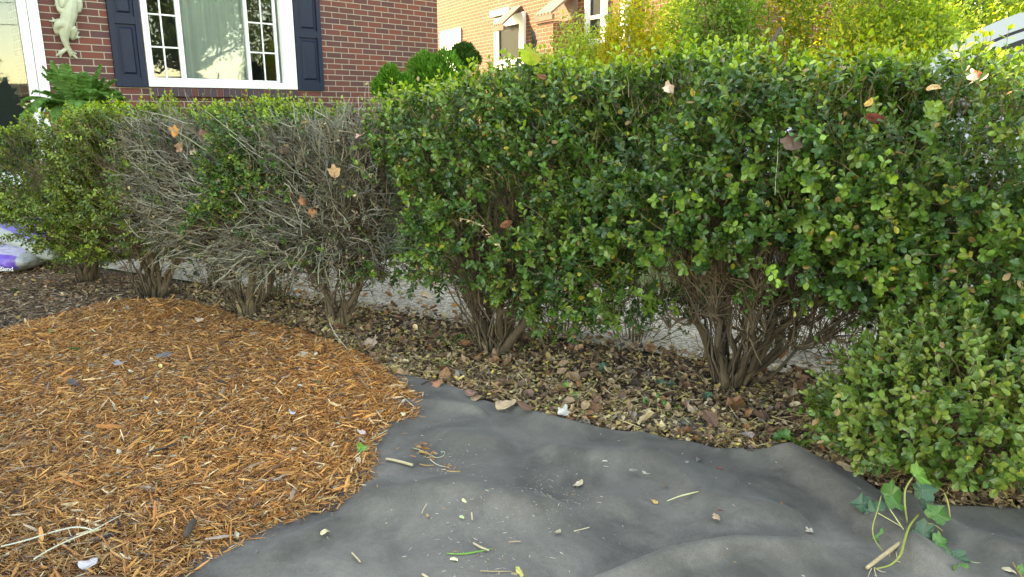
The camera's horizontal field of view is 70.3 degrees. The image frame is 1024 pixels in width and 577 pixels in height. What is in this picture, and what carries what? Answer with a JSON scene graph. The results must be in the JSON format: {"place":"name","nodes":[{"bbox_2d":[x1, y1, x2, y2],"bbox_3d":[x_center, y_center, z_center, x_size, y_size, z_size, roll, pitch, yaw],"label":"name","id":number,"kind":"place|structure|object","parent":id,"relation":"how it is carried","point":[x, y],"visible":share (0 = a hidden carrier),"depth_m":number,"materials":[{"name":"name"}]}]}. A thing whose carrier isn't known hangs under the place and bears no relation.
{"place":"outdoors","nodes":[
{"label":"outdoors","id":0,"kind":"place"},
{"bbox_2d":[52,166,942,390],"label":"ground","id":1,"kind":"structure","parent":0,"point":[399,244],"depth_m":4.63,"materials":[{"name":"soil"}]},
{"bbox_2d":[0,163,54,206],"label":"shrub","id":2,"kind":"object","parent":1,"relation":"on","point":[9,174],"visible":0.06,"depth_m":5.84,"materials":[{"name":"green plant"}]},
{"bbox_2d":[19,60,140,151],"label":"potted fern","id":3,"kind":"object","parent":1,"relation":"on","point":[80,89],"visible":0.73,"depth_m":5.70,"materials":[{"name":"green plant"}]},
{"bbox_2d":[0,0,437,211],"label":"brick house","id":4,"kind":"structure","parent":1,"relation":"on","point":[325,50],"depth_m":8.56,"materials":[{"name":"brick"}]},
{"bbox_2d":[0,0,58,185],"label":"door frame","id":5,"kind":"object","parent":4,"relation":"in","point":[27,11],"depth_m":6.90,"materials":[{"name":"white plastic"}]},
{"bbox_2d":[50,0,82,58],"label":"wall ornament","id":6,"kind":"object","parent":4,"relation":"attached to","point":[64,28],"depth_m":7.00,"materials":[{"name":"ceramic"}]},
{"bbox_2d":[138,0,297,89],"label":"window","id":7,"kind":"structure","parent":4,"relation":"in","point":[214,51],"depth_m":8.25,"materials":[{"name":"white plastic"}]},
{"bbox_2d":[368,61,416,218],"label":"evergreen shrub","id":8,"kind":"object","parent":1,"relation":"on","point":[385,73],"visible":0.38,"depth_m":6.53,"materials":[{"name":"green plant"}]},
{"bbox_2d":[404,44,465,196],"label":"evergreen shrub","id":9,"kind":"object","parent":1,"relation":"on","point":[422,64],"visible":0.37,"depth_m":6.74,"materials":[{"name":"green plant"}]},
{"bbox_2d":[451,40,482,148],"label":"evergreen shrub","id":10,"kind":"object","parent":1,"relation":"on","point":[464,49],"visible":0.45,"depth_m":7.55,"materials":[{"name":"green plant"}]},
{"bbox_2d":[439,76,519,222],"bbox_3d":[-0.199,-1.119,6.155,0.987,1.361,0.831,0,14,0],"label":"shrub","id":11,"kind":"object","parent":1,"relation":"on","point":[491,186],"visible":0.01,"depth_m":6.09,"materials":[{"name":"green plant"}]},
{"bbox_2d":[498,46,544,194],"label":"shrub","id":12,"kind":"object","parent":1,"relation":"on","point":[517,74],"visible":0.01,"depth_m":7.38,"materials":[{"name":"green plant"}]},
{"bbox_2d":[540,6,627,182],"bbox_3d":[0.786,-2.058,8.223,1.335,2.201,1.000,-10,17,-35],"label":"shrub","id":13,"kind":"object","parent":1,"relation":"on","point":[588,47],"visible":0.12,"depth_m":7.87,"materials":[{"name":"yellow plant"}]},
{"bbox_2d":[564,61,668,199],"bbox_3d":[0.854,-1.155,5.978,0.902,1.448,0.608,0,14,0],"label":"shrub","id":14,"kind":"object","parent":1,"relation":"on","point":[651,116],"visible":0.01,"depth_m":5.81,"materials":[{"name":"green plant"}]},
{"bbox_2d":[590,0,672,197],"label":"shrub","id":15,"kind":"object","parent":1,"relation":"on","point":[640,18],"visible":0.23,"depth_m":7.46,"materials":[{"name":"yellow plant"}]},
{"bbox_2d":[625,0,702,178],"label":"shrub","id":16,"kind":"object","parent":1,"relation":"on","point":[679,10],"visible":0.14,"depth_m":8.43,"materials":[{"name":"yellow plant"}]},
{"bbox_2d":[437,0,947,134],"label":"brick house","id":17,"kind":"structure","parent":1,"relation":"on","point":[492,28],"depth_m":14.26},
{"bbox_2d":[440,27,460,70],"bbox_3d":[-1.464,-5.624,17.312,0.036,1.000,1.195,-7,16,-28],"label":"window","id":18,"kind":"structure","parent":17,"relation":"in","point":[449,37],"depth_m":17.21,"materials":[{"name":"white plastic"}]},
{"bbox_2d":[494,12,525,70],"bbox_3d":[-0.053,-4.994,14.768,0.049,1.038,1.282,-7,16,-28],"label":"window","id":19,"kind":"structure","parent":17,"relation":"in","point":[512,40],"depth_m":14.68,"materials":[{"name":"white plastic"}]},
{"bbox_2d":[584,0,607,43],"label":"window","id":20,"kind":"structure","parent":17,"relation":"in","point":[593,9],"depth_m":12.13,"materials":[{"name":"white plastic"}]},
{"bbox_2d":[668,0,773,173],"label":"shrub","id":21,"kind":"object","parent":1,"relation":"on","point":[723,25],"visible":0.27,"depth_m":6.92,"materials":[{"name":"green plant"}]},
{"bbox_2d":[747,27,781,115],"bbox_3d":[2.078,-1.364,6.257,0.335,1.670,0.057,0,14,0],"label":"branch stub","id":22,"kind":"object","parent":1,"relation":"on","point":[776,34],"visible":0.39,"depth_m":6.07,"materials":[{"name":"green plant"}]},
{"bbox_2d":[740,0,860,111],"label":"shrub","id":23,"kind":"object","parent":1,"relation":"on","point":[796,26],"visible":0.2,"depth_m":7.38,"materials":[{"name":"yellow plant"}]},
{"bbox_2d":[811,0,935,111],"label":"shrub","id":24,"kind":"object","parent":1,"relation":"on","point":[885,26],"visible":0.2,"depth_m":6.51,"materials":[{"name":"green plant"}]},
{"bbox_2d":[875,0,979,62],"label":"shrub","id":25,"kind":"object","parent":1,"relation":"on","point":[943,33],"visible":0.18,"depth_m":6.65,"materials":[{"name":"green plant"}]},
{"bbox_2d":[866,0,1019,47],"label":"tree","id":26,"kind":"object","parent":1,"relation":"on","point":[974,1],"visible":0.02,"depth_m":11.08,"materials":[{"name":"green plant"}]},
{"bbox_2d":[950,0,1023,34],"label":"shrub","id":27,"kind":"object","parent":1,"relation":"on","point":[997,15],"visible":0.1,"depth_m":8.05,"materials":[{"name":"plant"}]},
{"bbox_2d":[957,0,1021,31],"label":"tree","id":28,"kind":"object","parent":1,"relation":"on","point":[983,9],"visible":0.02,"depth_m":11.28,"materials":[{"name":"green plant"}]},
{"bbox_2d":[0,262,1023,506],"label":"soil bed","id":29,"kind":"object","parent":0,"point":[568,352],"depth_m":3.07,"materials":[{"name":"soil"}]},
{"bbox_2d":[0,242,50,271],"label":"mulch bag","id":30,"kind":"object","parent":29,"relation":"on","point":[13,258],"visible":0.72,"depth_m":4.50,"materials":[{"name":"plastic"}]},
{"bbox_2d":[0,212,61,259],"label":"mulch bag","id":31,"kind":"object","parent":30,"relation":"on","point":[3,230],"visible":0.2,"depth_m":4.59,"materials":[{"name":"plastic"}]},
{"bbox_2d":[38,250,80,273],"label":"boxwood seedling","id":32,"kind":"object","parent":29,"relation":"on","point":[57,265],"visible":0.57,"depth_m":4.60,"materials":[{"name":"green plant"}]},
{"bbox_2d":[0,98,136,283],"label":"boxwood bush","id":33,"kind":"object","parent":29,"relation":"on","point":[40,207],"visible":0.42,"depth_m":3.96,"materials":[{"name":"green plant"}]},
{"bbox_2d":[38,89,253,298],"bbox_3d":[-1.897,-0.480,3.896,1.101,1.137,0.890,8,16,31],"label":"boxwood bush","id":34,"kind":"object","parent":29,"relation":"on","point":[119,175],"visible":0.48,"depth_m":3.64,"materials":[{"name":"green plant"}]},
{"bbox_2d":[0,265,293,332],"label":"old mulch","id":35,"kind":"object","parent":29,"relation":"on","point":[12,281],"visible":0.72,"depth_m":4.05,"materials":[{"name":"brown wood"}]},
{"bbox_2d":[181,254,228,285],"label":"boxwood seedling","id":36,"kind":"object","parent":29,"relation":"on","point":[209,275],"visible":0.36,"depth_m":4.25,"materials":[{"name":"green plant"}]},
{"bbox_2d":[0,294,426,576],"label":"mulch","id":37,"kind":"object","parent":29,"relation":"on","point":[202,479],"visible":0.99,"depth_m":2.22,"materials":[{"name":"brown wood"}]},
{"bbox_2d":[1,526,94,546],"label":"stem","id":38,"kind":"object","parent":37,"relation":"on","point":[48,533],"visible":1,"depth_m":1.67,"materials":[{"name":"plant"}]},
{"bbox_2d":[68,378,79,385],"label":"fallen leaf","id":39,"kind":"object","parent":37,"relation":"on","point":[71,381],"visible":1,"depth_m":2.58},
{"bbox_2d":[34,515,121,559],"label":"stem","id":40,"kind":"object","parent":37,"relation":"on","point":[72,538],"visible":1,"depth_m":1.64,"materials":[{"name":"plant"}]},
{"bbox_2d":[76,557,99,569],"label":"fallen leaf","id":41,"kind":"object","parent":37,"relation":"on","point":[84,565],"visible":1,"depth_m":1.56,"materials":[{"name":"plant"}]},
{"bbox_2d":[148,443,176,452],"bbox_3d":[-1.005,0.460,2.095,0.076,0.007,0.007,-11,17,-37],"label":"splinter","id":42,"kind":"object","parent":37,"relation":"on","point":[158,449],"visible":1,"depth_m":2.09,"materials":[{"name":"wood"}]},
{"bbox_2d":[156,352,173,357],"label":"fallen leaf","id":43,"kind":"object","parent":37,"relation":"on","point":[165,354],"visible":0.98,"depth_m":2.88,"materials":[{"name":"plant"}]},
{"bbox_2d":[182,518,196,537],"bbox_3d":[-0.746,0.554,1.685,0.020,0.017,0.061,-2,14,-7],"label":"bark chunk","id":44,"kind":"object","parent":37,"relation":"on","point":[189,529],"visible":1,"depth_m":1.68,"materials":[{"name":"wood"}]},
{"bbox_2d":[2,301,404,556],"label":"leaf crumbs","id":45,"kind":"object","parent":37,"relation":"on","point":[236,533],"visible":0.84,"depth_m":2.47,"materials":[{"name":"plant"}]},
{"bbox_2d":[292,351,309,356],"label":"fallen leaf","id":46,"kind":"object","parent":37,"relation":"on","point":[304,353],"visible":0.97,"depth_m":2.88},
{"bbox_2d":[329,322,371,370],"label":"dry grass","id":47,"kind":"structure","parent":37,"relation":"on","point":[341,341],"depth_m":3.08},
{"bbox_2d":[356,442,367,452],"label":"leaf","id":48,"kind":"object","parent":37,"relation":"on","point":[360,447],"visible":0.94,"depth_m":2.12,"materials":[{"name":"green plant"}]},
{"bbox_2d":[113,88,363,319],"bbox_3d":[-1.269,-0.392,3.555,1.113,1.134,0.956,6,15,23],"label":"boxwood bush","id":49,"kind":"object","parent":29,"relation":"on","point":[204,212],"visible":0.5,"depth_m":3.35,"materials":[{"name":"green plant"}]},
{"bbox_2d":[169,125,178,136],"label":"fallen leaf","id":50,"kind":"object","parent":49,"relation":"attached to","point":[173,133],"visible":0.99,"depth_m":3.22,"materials":[{"name":"plant"}]},
{"bbox_2d":[174,143,182,152],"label":"fallen leaf","id":51,"kind":"object","parent":49,"relation":"attached to","point":[178,146],"visible":1,"depth_m":3.23,"materials":[{"name":"plant"}]},
{"bbox_2d":[199,128,206,138],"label":"fallen leaf","id":52,"kind":"object","parent":49,"relation":"on","point":[201,131],"visible":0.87,"depth_m":3.13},
{"bbox_2d":[229,262,302,302],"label":"boxwood seedling","id":53,"kind":"object","parent":29,"relation":"on","point":[276,288],"visible":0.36,"depth_m":3.88,"materials":[{"name":"green plant"}]},
{"bbox_2d":[194,81,442,332],"bbox_3d":[-0.796,-0.340,3.313,1.146,1.151,0.926,6,15,24],"label":"boxwood bush","id":54,"kind":"object","parent":29,"relation":"on","point":[341,238],"visible":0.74,"depth_m":3.10,"materials":[{"name":"grey plant"}]},
{"bbox_2d":[279,147,286,154],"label":"fallen leaf","id":55,"kind":"object","parent":54,"relation":"attached to","point":[283,152],"visible":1,"depth_m":2.96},
{"bbox_2d":[297,195,305,204],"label":"fallen leaf","id":56,"kind":"object","parent":54,"relation":"attached to","point":[301,201],"visible":0.98,"depth_m":2.97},
{"bbox_2d":[307,206,316,217],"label":"fallen leaf","id":57,"kind":"object","parent":54,"relation":"attached to","point":[312,211],"visible":0.99,"depth_m":2.97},
{"bbox_2d":[327,164,340,179],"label":"fallen leaf","id":58,"kind":"object","parent":54,"relation":"on","point":[334,171],"visible":1,"depth_m":2.83,"materials":[{"name":"plant"}]},
{"bbox_2d":[427,327,474,356],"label":"boxwood seedling","id":59,"kind":"object","parent":29,"relation":"on","point":[459,336],"visible":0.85,"depth_m":3.06,"materials":[{"name":"green plant"}]},
{"bbox_2d":[349,43,653,358],"bbox_3d":[-0.016,-0.319,2.961,1.204,1.280,0.929,7,15,26],"label":"boxwood bush","id":60,"kind":"object","parent":29,"relation":"on","point":[513,270],"visible":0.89,"depth_m":2.66,"materials":[{"name":"green plant"}]},
{"bbox_2d":[460,218,500,248],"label":"withered shoot","id":61,"kind":"object","parent":60,"relation":"attached to","point":[482,230],"visible":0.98,"depth_m":2.57,"materials":[{"name":"beige plant"}]},
{"bbox_2d":[500,220,511,227],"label":"fallen leaf","id":62,"kind":"object","parent":60,"relation":"on","point":[506,223],"visible":1,"depth_m":2.56,"materials":[{"name":"plant"}]},
{"bbox_2d":[519,46,541,66],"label":"fallen leaf","id":63,"kind":"object","parent":60,"relation":"on","point":[528,56],"visible":1,"depth_m":2.45,"materials":[{"name":"plant"}]},
{"bbox_2d":[494,314,548,355],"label":"boxwood seedling","id":64,"kind":"object","parent":29,"relation":"on","point":[529,334],"visible":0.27,"depth_m":3.09,"materials":[{"name":"green plant"}]},
{"bbox_2d":[170,372,1023,576],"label":"landscape fabric","id":65,"kind":"object","parent":29,"relation":"on","point":[758,529],"visible":0.66,"depth_m":1.81,"materials":[{"name":"fabric"}]},
{"bbox_2d":[385,458,413,466],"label":"twig","id":66,"kind":"object","parent":65,"relation":"on","point":[400,461],"visible":1,"depth_m":2.08,"materials":[{"name":"wood"}]},
{"bbox_2d":[410,442,455,469],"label":"wood shreds","id":67,"kind":"object","parent":65,"relation":"on","point":[419,446],"visible":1,"depth_m":2.15,"materials":[{"name":"wood"}]},
{"bbox_2d":[431,379,441,386],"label":"fallen leaf","id":68,"kind":"object","parent":65,"relation":"on","point":[438,382],"visible":1,"depth_m":2.65,"materials":[{"name":"plant"}]},
{"bbox_2d":[447,548,492,554],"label":"cut grass","id":69,"kind":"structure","parent":65,"relation":"on","point":[468,552],"depth_m":1.66,"materials":[{"name":"plant"}]},
{"bbox_2d":[473,542,488,550],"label":"straw stalk","id":70,"kind":"object","parent":65,"relation":"on","point":[479,546],"visible":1,"depth_m":1.69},
{"bbox_2d":[480,570,511,571],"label":"straw stalk","id":71,"kind":"object","parent":65,"relation":"on","point":[493,571],"visible":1,"depth_m":1.60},
{"bbox_2d":[495,399,515,409],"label":"fallen leaf","id":72,"kind":"object","parent":65,"relation":"on","point":[504,404],"visible":1,"depth_m":2.46,"materials":[{"name":"plant"}]},
{"bbox_2d":[516,567,523,576],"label":"fallen leaf","id":73,"kind":"object","parent":65,"relation":"on","point":[519,571],"visible":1,"depth_m":1.61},
{"bbox_2d":[573,479,582,485],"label":"fallen leaf","id":74,"kind":"object","parent":65,"relation":"on","point":[578,483],"visible":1,"depth_m":1.98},
{"bbox_2d":[256,394,984,576],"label":"straw specks","id":75,"kind":"object","parent":65,"relation":"on","point":[514,509],"visible":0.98,"depth_m":1.83,"materials":[{"name":"beige plant"}]},
{"bbox_2d":[849,460,977,576],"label":"ivy cutting","id":76,"kind":"object","parent":65,"relation":"on","point":[925,491],"visible":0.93,"depth_m":1.73,"materials":[{"name":"green plant"}]},
{"bbox_2d":[1002,567,1015,572],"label":"fallen leaf","id":77,"kind":"object","parent":65,"relation":"on","point":[1009,569],"visible":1,"depth_m":1.60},
{"bbox_2d":[1007,550,1023,576],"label":"ivy cutting","id":78,"kind":"object","parent":65,"relation":"on","point":[1019,569],"visible":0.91,"depth_m":1.60,"materials":[{"name":"green plant"}]},
{"bbox_2d":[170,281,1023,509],"bbox_3d":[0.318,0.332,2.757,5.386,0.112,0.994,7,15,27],"label":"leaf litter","id":79,"kind":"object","parent":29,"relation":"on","point":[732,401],"visible":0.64,"depth_m":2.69,"materials":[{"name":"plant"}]},
{"bbox_2d":[363,334,377,347],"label":"fallen leaf","id":80,"kind":"object","parent":79,"relation":"on","point":[373,341],"visible":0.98,"depth_m":3.10,"materials":[{"name":"plant"}]},
{"bbox_2d":[458,340,471,345],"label":"fallen leaf","id":81,"kind":"object","parent":79,"relation":"on","point":[464,343],"visible":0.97,"depth_m":3.10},
{"bbox_2d":[465,389,477,395],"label":"fallen leaf","id":82,"kind":"object","parent":79,"relation":"on","point":[469,392],"visible":1,"depth_m":2.56,"materials":[{"name":"plant"}]},
{"bbox_2d":[557,404,570,415],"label":"fallen leaf","id":83,"kind":"object","parent":79,"relation":"on","point":[563,411],"visible":1,"depth_m":2.39,"materials":[{"name":"plant"}]},
{"bbox_2d":[563,381,579,399],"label":"ivy plant","id":84,"kind":"object","parent":79,"relation":"on","point":[565,384],"visible":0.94,"depth_m":2.54,"materials":[{"name":"green plant"}]},
{"bbox_2d":[169,283,1023,506],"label":"straw","id":85,"kind":"object","parent":79,"relation":"on","point":[724,429],"visible":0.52,"depth_m":2.56,"materials":[{"name":"brown plant"}]},
{"bbox_2d":[643,392,667,410],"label":"ivy plant","id":86,"kind":"object","parent":79,"relation":"on","point":[664,402],"visible":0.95,"depth_m":2.46,"materials":[{"name":"green plant"}]},
{"bbox_2d":[701,391,712,402],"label":"ivy plant","id":87,"kind":"object","parent":79,"relation":"on","point":[705,394],"visible":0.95,"depth_m":2.53,"materials":[{"name":"green plant"}]},
{"bbox_2d":[772,428,790,443],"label":"ivy plant","id":88,"kind":"object","parent":79,"relation":"on","point":[785,433],"visible":0.98,"depth_m":2.19,"materials":[{"name":"green plant"}]},
{"bbox_2d":[598,362,608,371],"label":"ivy plant","id":89,"kind":"object","parent":29,"relation":"on","point":[602,364],"visible":0.78,"depth_m":2.82,"materials":[{"name":"green plant"}]},
{"bbox_2d":[655,373,681,388],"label":"ivy plant","id":90,"kind":"object","parent":29,"relation":"on","point":[671,382],"visible":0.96,"depth_m":2.64,"materials":[{"name":"green plant"}]},
{"bbox_2d":[547,27,976,392],"bbox_3d":[0.803,-0.228,2.534,1.319,1.291,0.951,6,15,24],"label":"boxwood bush","id":91,"kind":"object","parent":29,"relation":"on","point":[710,238],"visible":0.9,"depth_m":2.27,"materials":[{"name":"green plant"}]},
{"bbox_2d":[662,80,673,93],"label":"fallen leaf","id":92,"kind":"object","parent":91,"relation":"on","point":[668,87],"visible":1,"depth_m":2.20,"materials":[{"name":"plant"}]},
{"bbox_2d":[780,132,802,155],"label":"fallen leaf","id":93,"kind":"object","parent":91,"relation":"attached to","point":[788,142],"visible":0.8,"depth_m":2.04,"materials":[{"name":"plant"}]},
{"bbox_2d":[780,428,822,447],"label":"grass tuft","id":94,"kind":"object","parent":29,"relation":"on","point":[801,442],"visible":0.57,"depth_m":2.17,"materials":[{"name":"green plant"}]},
{"bbox_2d":[772,24,1023,497],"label":"boxwood bush","id":95,"kind":"object","parent":29,"relation":"on","point":[962,337],"visible":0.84,"depth_m":1.93,"materials":[{"name":"green plant"}]},
{"bbox_2d":[864,97,872,106],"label":"fallen leaf","id":96,"kind":"object","parent":95,"relation":"on","point":[869,102],"visible":1,"depth_m":1.92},
{"bbox_2d":[865,113,883,122],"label":"fallen leaf","id":97,"kind":"object","parent":95,"relation":"on","point":[873,117],"visible":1,"depth_m":1.94,"materials":[{"name":"plant"}]},
{"bbox_2d":[926,84,940,90],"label":"fallen leaf","id":98,"kind":"object","parent":95,"relation":"on","point":[931,87],"visible":1,"depth_m":1.87,"materials":[{"name":"plant"}]},
{"bbox_2d":[967,71,981,80],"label":"fallen leaf","id":99,"kind":"object","parent":95,"relation":"on","point":[974,76],"visible":1,"depth_m":1.81,"materials":[{"name":"plant"}]},
{"bbox_2d":[530,30,536,254],"bbox_3d":[0.131,-0.838,4.531,0.044,1.466,0.028,0,14,0],"label":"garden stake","id":100,"kind":"object","parent":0,"point":[534,39],"visible":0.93,"depth_m":4.36,"materials":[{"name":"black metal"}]},
{"bbox_2d":[99,250,981,402],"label":"walkway","id":101,"kind":"structure","parent":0,"point":[688,342],"depth_m":3.69,"materials":[{"name":"concrete"}]},
{"bbox_2d":[421,291,429,297],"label":"fallen leaf","id":102,"kind":"object","parent":101,"relation":"on","point":[425,294],"visible":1,"depth_m":4.01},
{"bbox_2d":[108,258,856,376],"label":"drive leaves","id":103,"kind":"object","parent":101,"relation":"on","point":[781,356],"visible":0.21,"depth_m":3.70,"materials":[{"name":"brown plant"}]},
{"bbox_2d":[516,280,602,339],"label":"boxwood seedling","id":104,"kind":"object","parent":101,"relation":"on","point":[572,325],"visible":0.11,"depth_m":3.31,"materials":[{"name":"green plant"}]},
{"bbox_2d":[582,281,690,343],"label":"boxwood seedling","id":105,"kind":"object","parent":101,"relation":"on","point":[642,329],"visible":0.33,"depth_m":3.24,"materials":[{"name":"green plant"}]},
{"bbox_2d":[732,301,850,355],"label":"boxwood seedling","id":106,"kind":"object","parent":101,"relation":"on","point":[782,342],"visible":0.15,"depth_m":3.08,"materials":[{"name":"green plant"}]},
{"bbox_2d":[776,296,911,365],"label":"boxwood seedling","id":107,"kind":"object","parent":101,"relation":"on","point":[848,334],"visible":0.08,"depth_m":3.00,"materials":[{"name":"green plant"}]},
{"bbox_2d":[730,231,991,301],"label":"driveway","id":108,"kind":"structure","parent":0,"point":[820,276],"depth_m":4.92,"materials":[{"name":"concrete"}]},
{"bbox_2d":[709,12,1023,246],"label":"parked car","id":109,"kind":"object","parent":108,"relation":"on","point":[1016,30],"visible":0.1,"depth_m":4.38,"materials":[{"name":"silver metal"}]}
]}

